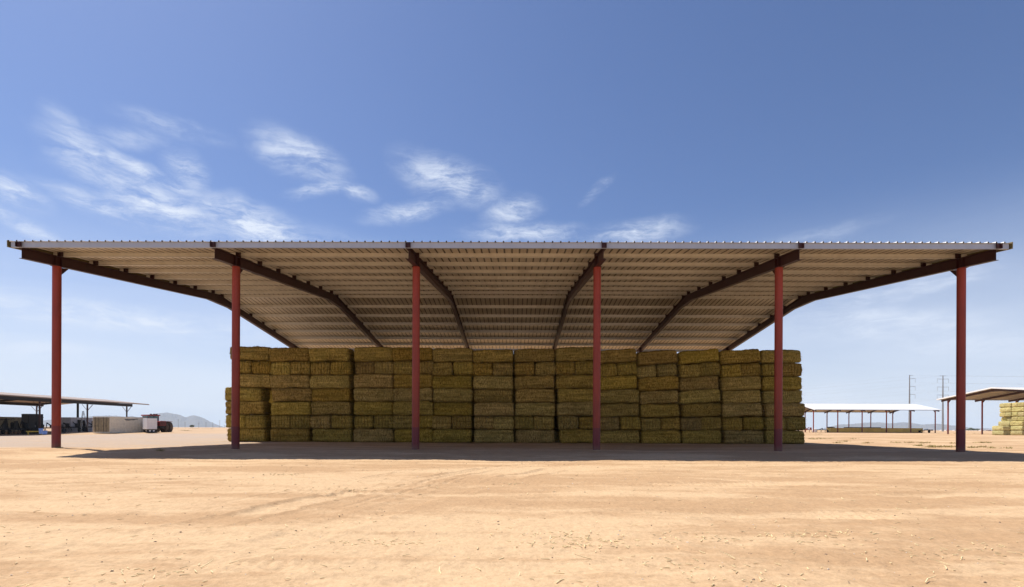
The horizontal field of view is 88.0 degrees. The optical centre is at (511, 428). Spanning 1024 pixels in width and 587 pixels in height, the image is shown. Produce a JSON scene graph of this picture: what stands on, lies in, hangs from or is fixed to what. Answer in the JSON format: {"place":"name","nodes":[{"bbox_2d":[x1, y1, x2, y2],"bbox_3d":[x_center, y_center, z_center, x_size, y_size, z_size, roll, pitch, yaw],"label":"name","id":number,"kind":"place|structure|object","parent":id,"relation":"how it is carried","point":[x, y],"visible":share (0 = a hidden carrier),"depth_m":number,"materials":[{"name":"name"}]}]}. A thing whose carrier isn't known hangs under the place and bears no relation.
{"place":"outdoors","nodes":[
{"label":"outdoors","id":0,"kind":"place"},
{"bbox_2d":[43,413,221,426],"bbox_3d":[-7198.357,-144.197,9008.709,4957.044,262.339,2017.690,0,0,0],"label":"mountains","id":1,"kind":"structure","parent":0,"point":[183,421],"depth_m":8652.57,"materials":[{"name":"grey stone"}]},
{"bbox_2d":[0,427,1023,586],"bbox_3d":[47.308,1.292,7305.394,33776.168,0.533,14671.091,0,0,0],"label":"ground","id":2,"kind":"structure","parent":0,"point":[458,516],"depth_m":6.68,"materials":[{"name":"beige soil"}]},
{"bbox_2d":[0,392,148,433],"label":"machine shed","id":3,"kind":"structure","parent":2,"relation":"on","point":[31,400],"depth_m":92.69,"materials":[{"name":"metal"}]},
{"bbox_2d":[93,417,146,432],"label":"shipping container","id":4,"kind":"object","parent":2,"relation":"on","point":[117,424],"visible":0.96,"depth_m":87.31,"materials":[{"name":"beige metal"}]},
{"bbox_2d":[227,428,270,441],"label":"hay bale","id":5,"kind":"object","parent":2,"relation":"on","point":[254,435],"visible":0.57,"depth_m":32.10},
{"bbox_2d":[225,414,246,427],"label":"hay bale","id":6,"kind":"object","parent":5,"relation":"on","point":[242,421],"visible":0.22,"depth_m":31.96},
{"bbox_2d":[225,400,270,414],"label":"hay bale","id":7,"kind":"object","parent":6,"relation":"on","point":[259,407],"visible":0.77,"depth_m":32.09},
{"bbox_2d":[223,387,270,401],"bbox_3d":[-16.308,-2.058,32.734,2.472,1.141,1.573,1,0,1],"label":"hay bale","id":8,"kind":"object","parent":7,"relation":"on","point":[252,394],"visible":0.66,"depth_m":32.13},
{"bbox_2d":[231,373,271,388],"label":"hay bale","id":9,"kind":"object","parent":8,"relation":"on","point":[255,380],"visible":0.55,"depth_m":32.13},
{"bbox_2d":[231,360,253,373],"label":"hay bale","id":10,"kind":"object","parent":9,"relation":"on","point":[246,366],"visible":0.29,"depth_m":32.12},
{"bbox_2d":[230,345,270,360],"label":"hay bale","id":11,"kind":"object","parent":10,"relation":"on","point":[257,353],"visible":0.61,"depth_m":31.99},
{"bbox_2d":[244,414,271,428],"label":"hay bale","id":12,"kind":"object","parent":5,"relation":"on","point":[254,421],"visible":0.68,"depth_m":31.97},
{"bbox_2d":[270,428,313,441],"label":"hay bale","id":13,"kind":"object","parent":2,"relation":"on","point":[290,434],"visible":0.78,"depth_m":31.93},
{"bbox_2d":[312,428,354,441],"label":"hay bale","id":14,"kind":"object","parent":2,"relation":"on","point":[331,434],"visible":0.79,"depth_m":31.98},
{"bbox_2d":[309,415,331,429],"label":"hay bale","id":15,"kind":"object","parent":14,"relation":"on","point":[320,421],"visible":0.61,"depth_m":31.90},
{"bbox_2d":[311,401,353,415],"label":"hay bale","id":16,"kind":"object","parent":15,"relation":"on","point":[318,408],"visible":0.85,"depth_m":32.03},
{"bbox_2d":[312,388,354,401],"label":"hay bale","id":17,"kind":"object","parent":16,"relation":"on","point":[332,395],"visible":0.81,"depth_m":32.10},
{"bbox_2d":[309,374,354,389],"bbox_3d":[-11.027,-2.808,32.645,2.698,1.066,1.536,-1,0,1],"label":"hay bale","id":18,"kind":"object","parent":17,"relation":"on","point":[330,381],"visible":0.81,"depth_m":32.05},
{"bbox_2d":[310,362,331,375],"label":"hay bale","id":19,"kind":"object","parent":18,"relation":"on","point":[320,368],"visible":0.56,"depth_m":32.10},
{"bbox_2d":[309,347,353,362],"bbox_3d":[-11.041,-4.465,32.603,2.653,1.086,1.494,-2,0,1],"label":"hay bale","id":20,"kind":"object","parent":19,"relation":"on","point":[324,354],"visible":0.91,"depth_m":31.98},
{"bbox_2d":[330,361,356,375],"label":"hay bale","id":21,"kind":"object","parent":18,"relation":"on","point":[343,368],"visible":0.74,"depth_m":32.09},
{"bbox_2d":[330,415,355,428],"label":"hay bale","id":22,"kind":"object","parent":14,"relation":"on","point":[342,421],"visible":0.77,"depth_m":31.97},
{"bbox_2d":[353,428,394,441],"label":"hay bale","id":23,"kind":"object","parent":2,"relation":"on","point":[372,435],"visible":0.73,"depth_m":31.94},
{"bbox_2d":[374,415,393,428],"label":"hay bale","id":24,"kind":"object","parent":23,"relation":"on","point":[383,421],"visible":0.66,"depth_m":32.04},
{"bbox_2d":[353,401,393,416],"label":"hay bale","id":25,"kind":"object","parent":24,"relation":"on","point":[365,408],"visible":0.81,"depth_m":32.00},
{"bbox_2d":[353,388,393,401],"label":"hay bale","id":26,"kind":"object","parent":25,"relation":"on","point":[374,394],"visible":0.81,"depth_m":32.00},
{"bbox_2d":[353,374,394,388],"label":"hay bale","id":27,"kind":"object","parent":26,"relation":"on","point":[373,381],"visible":0.82,"depth_m":31.91},
{"bbox_2d":[374,361,395,374],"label":"hay bale","id":28,"kind":"object","parent":27,"relation":"on","point":[386,368],"visible":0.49,"depth_m":32.08},
{"bbox_2d":[354,347,394,361],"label":"hay bale","id":29,"kind":"object","parent":28,"relation":"on","point":[372,354],"visible":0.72,"depth_m":32.05},
{"bbox_2d":[393,428,433,442],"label":"hay bale","id":30,"kind":"object","parent":2,"relation":"on","point":[405,435],"visible":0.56,"depth_m":31.94},
{"bbox_2d":[393,415,411,429],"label":"hay bale","id":31,"kind":"object","parent":30,"relation":"on","point":[403,422],"visible":0.65,"depth_m":31.92},
{"bbox_2d":[392,400,433,415],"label":"hay bale","id":32,"kind":"object","parent":31,"relation":"on","point":[401,408],"visible":0.74,"depth_m":31.85},
{"bbox_2d":[393,387,433,401],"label":"hay bale","id":33,"kind":"object","parent":32,"relation":"on","point":[405,394],"visible":0.62,"depth_m":31.98},
{"bbox_2d":[393,373,432,388],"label":"hay bale","id":34,"kind":"object","parent":33,"relation":"on","point":[405,381],"visible":0.6,"depth_m":31.94},
{"bbox_2d":[420,361,434,375],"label":"hay bale","id":35,"kind":"object","parent":34,"relation":"on","point":[426,367],"visible":0.41,"depth_m":31.91},
{"bbox_2d":[391,347,433,361],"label":"hay bale","id":36,"kind":"object","parent":35,"relation":"on","point":[402,354],"visible":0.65,"depth_m":31.94},
{"bbox_2d":[432,429,472,442],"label":"hay bale","id":37,"kind":"object","parent":2,"relation":"on","point":[452,435],"visible":0.91,"depth_m":31.88},
{"bbox_2d":[451,415,473,429],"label":"hay bale","id":38,"kind":"object","parent":37,"relation":"on","point":[463,422],"visible":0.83,"depth_m":31.89},
{"bbox_2d":[433,402,473,415],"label":"hay bale","id":39,"kind":"object","parent":38,"relation":"on","point":[453,409],"visible":0.88,"depth_m":31.98},
{"bbox_2d":[433,388,473,403],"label":"hay bale","id":40,"kind":"object","parent":39,"relation":"on","point":[455,395],"visible":0.89,"depth_m":31.88},
{"bbox_2d":[432,375,473,389],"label":"hay bale","id":41,"kind":"object","parent":40,"relation":"on","point":[454,381],"visible":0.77,"depth_m":32.00},
{"bbox_2d":[432,362,453,375],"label":"hay bale","id":42,"kind":"object","parent":41,"relation":"on","point":[443,369],"visible":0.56,"depth_m":31.97},
{"bbox_2d":[453,361,473,377],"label":"hay bale","id":43,"kind":"object","parent":41,"relation":"on","point":[463,368],"visible":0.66,"depth_m":31.94},
{"bbox_2d":[432,347,473,362],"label":"hay bale","id":44,"kind":"object","parent":43,"relation":"on","point":[452,355],"visible":0.87,"depth_m":31.94},
{"bbox_2d":[474,429,514,442],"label":"hay bale","id":45,"kind":"object","parent":2,"relation":"on","point":[491,436],"visible":0.84,"depth_m":31.84},
{"bbox_2d":[492,416,514,429],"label":"hay bale","id":46,"kind":"object","parent":45,"relation":"on","point":[503,422],"visible":0.94,"depth_m":31.85},
{"bbox_2d":[473,401,513,416],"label":"hay bale","id":47,"kind":"object","parent":46,"relation":"on","point":[494,408],"visible":0.97,"depth_m":31.84},
{"bbox_2d":[473,389,512,402],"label":"hay bale","id":48,"kind":"object","parent":47,"relation":"on","point":[491,395],"visible":0.81,"depth_m":31.97},
{"bbox_2d":[473,375,513,389],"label":"hay bale","id":49,"kind":"object","parent":48,"relation":"on","point":[494,382],"visible":0.91,"depth_m":31.82},
{"bbox_2d":[493,362,513,377],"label":"hay bale","id":50,"kind":"object","parent":49,"relation":"on","point":[503,369],"visible":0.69,"depth_m":31.99},
{"bbox_2d":[473,349,513,363],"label":"hay bale","id":51,"kind":"object","parent":50,"relation":"on","point":[494,356],"visible":0.85,"depth_m":31.95},
{"bbox_2d":[7,240,1012,451],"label":"hay barn","id":52,"kind":"structure","parent":2,"relation":"on","point":[598,297],"depth_m":26.45,"materials":[{"name":"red metal"}]},
{"bbox_2d":[1,462,1023,586],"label":"loose straw","id":53,"kind":"object","parent":2,"relation":"on","point":[568,543],"visible":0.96,"depth_m":4.79,"materials":[{"name":"beige plant"}]},
{"bbox_2d":[515,429,554,442],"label":"hay bale","id":54,"kind":"object","parent":2,"relation":"on","point":[533,436],"visible":0.86,"depth_m":32.01},
{"bbox_2d":[513,415,533,429],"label":"hay bale","id":55,"kind":"object","parent":54,"relation":"on","point":[523,422],"visible":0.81,"depth_m":31.95},
{"bbox_2d":[534,416,554,429],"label":"hay bale","id":56,"kind":"object","parent":54,"relation":"on","point":[543,422],"visible":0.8,"depth_m":31.93},
{"bbox_2d":[514,402,555,416],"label":"hay bale","id":57,"kind":"object","parent":56,"relation":"on","point":[530,409],"visible":0.88,"depth_m":31.94},
{"bbox_2d":[515,388,554,403],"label":"hay bale","id":58,"kind":"object","parent":57,"relation":"on","point":[533,395],"visible":0.9,"depth_m":31.82},
{"bbox_2d":[514,375,554,390],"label":"hay bale","id":59,"kind":"object","parent":58,"relation":"on","point":[534,382],"visible":0.82,"depth_m":31.87},
{"bbox_2d":[513,362,534,376],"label":"hay bale","id":60,"kind":"object","parent":59,"relation":"on","point":[523,369],"visible":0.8,"depth_m":31.89},
{"bbox_2d":[513,348,555,362],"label":"hay bale","id":61,"kind":"object","parent":60,"relation":"on","point":[528,355],"visible":0.85,"depth_m":31.91},
{"bbox_2d":[534,362,555,376],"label":"hay bale","id":62,"kind":"object","parent":59,"relation":"on","point":[544,368],"visible":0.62,"depth_m":31.86},
{"bbox_2d":[558,429,592,442],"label":"hay bale","id":63,"kind":"object","parent":2,"relation":"on","point":[576,436],"visible":0.7,"depth_m":31.98},
{"bbox_2d":[555,416,578,430],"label":"hay bale","id":64,"kind":"object","parent":63,"relation":"on","point":[566,422],"visible":0.89,"depth_m":31.88},
{"bbox_2d":[556,401,592,416],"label":"hay bale","id":65,"kind":"object","parent":64,"relation":"on","point":[577,409],"visible":0.76,"depth_m":31.83},
{"bbox_2d":[556,388,592,402],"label":"hay bale","id":66,"kind":"object","parent":65,"relation":"on","point":[574,395],"visible":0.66,"depth_m":31.92},
{"bbox_2d":[554,374,592,389],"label":"hay bale","id":67,"kind":"object","parent":66,"relation":"on","point":[566,381],"visible":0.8,"depth_m":31.91},
{"bbox_2d":[575,360,592,374],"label":"hay bale","id":68,"kind":"object","parent":67,"relation":"on","point":[583,367],"visible":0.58,"depth_m":31.86},
{"bbox_2d":[554,346,592,362],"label":"hay bale","id":69,"kind":"object","parent":68,"relation":"on","point":[569,354],"visible":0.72,"depth_m":31.84},
{"bbox_2d":[600,429,639,442],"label":"hay bale","id":70,"kind":"object","parent":2,"relation":"on","point":[619,436],"visible":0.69,"depth_m":31.98},
{"bbox_2d":[618,416,641,429],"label":"hay bale","id":71,"kind":"object","parent":70,"relation":"on","point":[629,423],"visible":0.79,"depth_m":31.79},
{"bbox_2d":[600,403,639,416],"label":"hay bale","id":72,"kind":"object","parent":71,"relation":"on","point":[620,410],"visible":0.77,"depth_m":31.97},
{"bbox_2d":[600,388,639,403],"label":"hay bale","id":73,"kind":"object","parent":72,"relation":"on","point":[626,395],"visible":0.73,"depth_m":31.81},
{"bbox_2d":[600,375,637,390],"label":"hay bale","id":74,"kind":"object","parent":73,"relation":"on","point":[620,382],"visible":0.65,"depth_m":31.89},
{"bbox_2d":[601,363,616,376],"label":"hay bale","id":75,"kind":"object","parent":74,"relation":"on","point":[609,370],"visible":0.45,"depth_m":31.94},
{"bbox_2d":[601,348,636,363],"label":"hay bale","id":76,"kind":"object","parent":75,"relation":"on","point":[618,356],"visible":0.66,"depth_m":31.80},
{"bbox_2d":[639,430,680,443],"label":"hay bale","id":77,"kind":"object","parent":2,"relation":"on","point":[660,436],"visible":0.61,"depth_m":31.79},
{"bbox_2d":[679,430,721,443],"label":"hay bale","id":78,"kind":"object","parent":2,"relation":"on","point":[702,436],"visible":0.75,"depth_m":31.82},
{"bbox_2d":[678,417,701,430],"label":"hay bale","id":79,"kind":"object","parent":78,"relation":"on","point":[691,423],"visible":0.78,"depth_m":31.87},
{"bbox_2d":[699,417,722,429],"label":"hay bale","id":80,"kind":"object","parent":78,"relation":"on","point":[711,423],"visible":0.59,"depth_m":31.85},
{"bbox_2d":[678,403,721,417],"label":"hay bale","id":81,"kind":"object","parent":80,"relation":"on","point":[692,410],"visible":0.89,"depth_m":31.86},
{"bbox_2d":[676,388,720,405],"bbox_3d":[11.351,-1.891,32.433,2.694,1.055,1.536,-4,0,1],"label":"hay bale","id":82,"kind":"object","parent":81,"relation":"on","point":[712,395],"visible":0.85,"depth_m":31.81},
{"bbox_2d":[677,376,719,391],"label":"hay bale","id":83,"kind":"object","parent":82,"relation":"on","point":[700,383],"visible":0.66,"depth_m":31.93},
{"bbox_2d":[676,364,700,378],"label":"hay bale","id":84,"kind":"object","parent":83,"relation":"on","point":[689,371],"visible":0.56,"depth_m":31.76},
{"bbox_2d":[675,348,718,365],"bbox_3d":[11.248,-4.309,32.363,2.708,1.058,1.526,-5,0,1],"label":"hay bale","id":85,"kind":"object","parent":84,"relation":"on","point":[696,357],"visible":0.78,"depth_m":31.75},
{"bbox_2d":[698,362,720,376],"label":"hay bale","id":86,"kind":"object","parent":83,"relation":"on","point":[710,369],"visible":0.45,"depth_m":31.77},
{"bbox_2d":[721,430,763,443],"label":"hay bale","id":87,"kind":"object","parent":2,"relation":"on","point":[743,436],"visible":0.88,"depth_m":31.80},
{"bbox_2d":[719,417,742,430],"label":"hay bale","id":88,"kind":"object","parent":87,"relation":"on","point":[731,423],"visible":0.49,"depth_m":31.95},
{"bbox_2d":[718,403,762,417],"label":"hay bale","id":89,"kind":"object","parent":88,"relation":"on","point":[735,410],"visible":0.83,"depth_m":31.76},
{"bbox_2d":[716,390,760,403],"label":"hay bale","id":90,"kind":"object","parent":89,"relation":"on","point":[742,396],"visible":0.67,"depth_m":31.87},
{"bbox_2d":[718,375,761,391],"bbox_3d":[13.790,-2.699,32.345,2.631,1.097,1.494,-3,0,0],"label":"hay bale","id":91,"kind":"object","parent":90,"relation":"on","point":[748,383],"visible":0.82,"depth_m":31.74},
{"bbox_2d":[717,364,741,378],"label":"hay bale","id":92,"kind":"object","parent":91,"relation":"on","point":[731,370],"visible":0.56,"depth_m":31.78},
{"bbox_2d":[716,349,760,364],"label":"hay bale","id":93,"kind":"object","parent":92,"relation":"on","point":[732,357],"visible":0.83,"depth_m":31.76},
{"bbox_2d":[740,416,763,430],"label":"hay bale","id":94,"kind":"object","parent":87,"relation":"on","point":[753,423],"visible":0.57,"depth_m":31.87},
{"bbox_2d":[763,430,804,443],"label":"hay bale","id":95,"kind":"object","parent":2,"relation":"on","point":[793,437],"visible":0.66,"depth_m":31.85},
{"bbox_2d":[761,417,786,430],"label":"hay bale","id":96,"kind":"object","parent":95,"relation":"on","point":[768,423],"visible":0.51,"depth_m":31.78},
{"bbox_2d":[758,403,805,416],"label":"hay bale","id":97,"kind":"object","parent":96,"relation":"on","point":[793,409],"visible":0.63,"depth_m":31.76},
{"bbox_2d":[759,390,801,403],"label":"hay bale","id":98,"kind":"object","parent":97,"relation":"on","point":[793,396],"visible":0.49,"depth_m":31.92},
{"bbox_2d":[759,376,802,390],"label":"hay bale","id":99,"kind":"object","parent":98,"relation":"on","point":[790,383],"visible":0.63,"depth_m":31.79},
{"bbox_2d":[759,364,773,377],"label":"hay bale","id":100,"kind":"object","parent":99,"relation":"on","point":[766,370],"visible":0.34,"depth_m":31.82},
{"bbox_2d":[757,349,801,363],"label":"hay bale","id":101,"kind":"object","parent":100,"relation":"on","point":[789,356],"visible":0.63,"depth_m":31.84},
{"bbox_2d":[784,416,805,430],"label":"hay bale","id":102,"kind":"object","parent":95,"relation":"on","point":[794,423],"visible":0.47,"depth_m":31.75},
{"bbox_2d":[803,403,940,432],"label":"hay shed","id":103,"kind":"structure","parent":2,"relation":"on","point":[848,408],"depth_m":163.61,"materials":[{"name":"white metal"}]},
{"bbox_2d":[827,428,922,432],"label":"grain trailer","id":104,"kind":"object","parent":2,"relation":"on","point":[876,430],"visible":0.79,"depth_m":167.93,"materials":[{"name":"metal"}]},
{"bbox_2d":[937,387,1023,433],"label":"hay shed","id":105,"kind":"structure","parent":2,"relation":"on","point":[1012,394],"depth_m":110.74,"materials":[{"name":"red metal"}]},
{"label":"hay bale","id":106,"kind":"object","parent":2,"relation":"on","visible":0},
{"bbox_2d":[660,417,680,429],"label":"hay bale","id":107,"kind":"object","parent":106,"relation":"on","point":[670,423],"visible":0.59,"depth_m":32.01},
{"bbox_2d":[638,403,679,417],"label":"hay bale","id":108,"kind":"object","parent":107,"relation":"on","point":[658,410],"visible":0.93,"depth_m":31.93},
{"bbox_2d":[638,390,678,404],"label":"hay bale","id":109,"kind":"object","parent":108,"relation":"on","point":[660,397],"visible":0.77,"depth_m":31.94},
{"bbox_2d":[635,375,678,391],"bbox_3d":[8.848,-2.675,32.432,2.627,1.101,1.573,-3,0,0],"label":"hay bale","id":110,"kind":"object","parent":109,"relation":"on","point":[661,383],"visible":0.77,"depth_m":31.80},
{"bbox_2d":[655,363,677,376],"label":"hay bale","id":111,"kind":"object","parent":110,"relation":"on","point":[664,370],"visible":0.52,"depth_m":31.93},
{"bbox_2d":[635,350,677,366],"bbox_3d":[8.773,-4.253,32.393,2.644,1.106,1.573,-4,0,1],"label":"hay bale","id":112,"kind":"object","parent":111,"relation":"on","point":[652,358],"visible":0.84,"depth_m":31.78},
{"bbox_2d":[0,0,1023,428],"label":"sky","id":113,"kind":"structure","parent":0,"point":[761,121],"materials":[{"name":"blue"}]},
{"bbox_2d":[821,422,991,429],"bbox_3d":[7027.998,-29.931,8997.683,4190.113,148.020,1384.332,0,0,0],"label":"mountains","id":114,"kind":"structure","parent":0,"point":[913,425],"depth_m":8772.27,"materials":[{"name":"grey stone"}]},
{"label":"hay bale","id":115,"kind":"object","parent":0,"visible":0},
{"bbox_2d":[290,415,312,428],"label":"hay bale","id":116,"kind":"object","parent":115,"relation":"on","point":[301,421],"visible":0.64,"depth_m":32.08},
{"bbox_2d":[271,401,312,415],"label":"hay bale","id":117,"kind":"object","parent":116,"relation":"on","point":[290,408],"visible":0.81,"depth_m":31.99},
{"bbox_2d":[272,388,312,401],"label":"hay bale","id":118,"kind":"object","parent":117,"relation":"on","point":[290,394],"visible":0.79,"depth_m":32.06},
{"bbox_2d":[270,374,310,389],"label":"hay bale","id":119,"kind":"object","parent":118,"relation":"on","point":[290,381],"visible":0.67,"depth_m":32.09},
{"bbox_2d":[290,361,312,375],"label":"hay bale","id":120,"kind":"object","parent":119,"relation":"on","point":[300,368],"visible":0.49,"depth_m":32.08},
{"bbox_2d":[269,347,310,362],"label":"hay bale","id":121,"kind":"object","parent":120,"relation":"on","point":[286,354],"visible":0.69,"depth_m":31.97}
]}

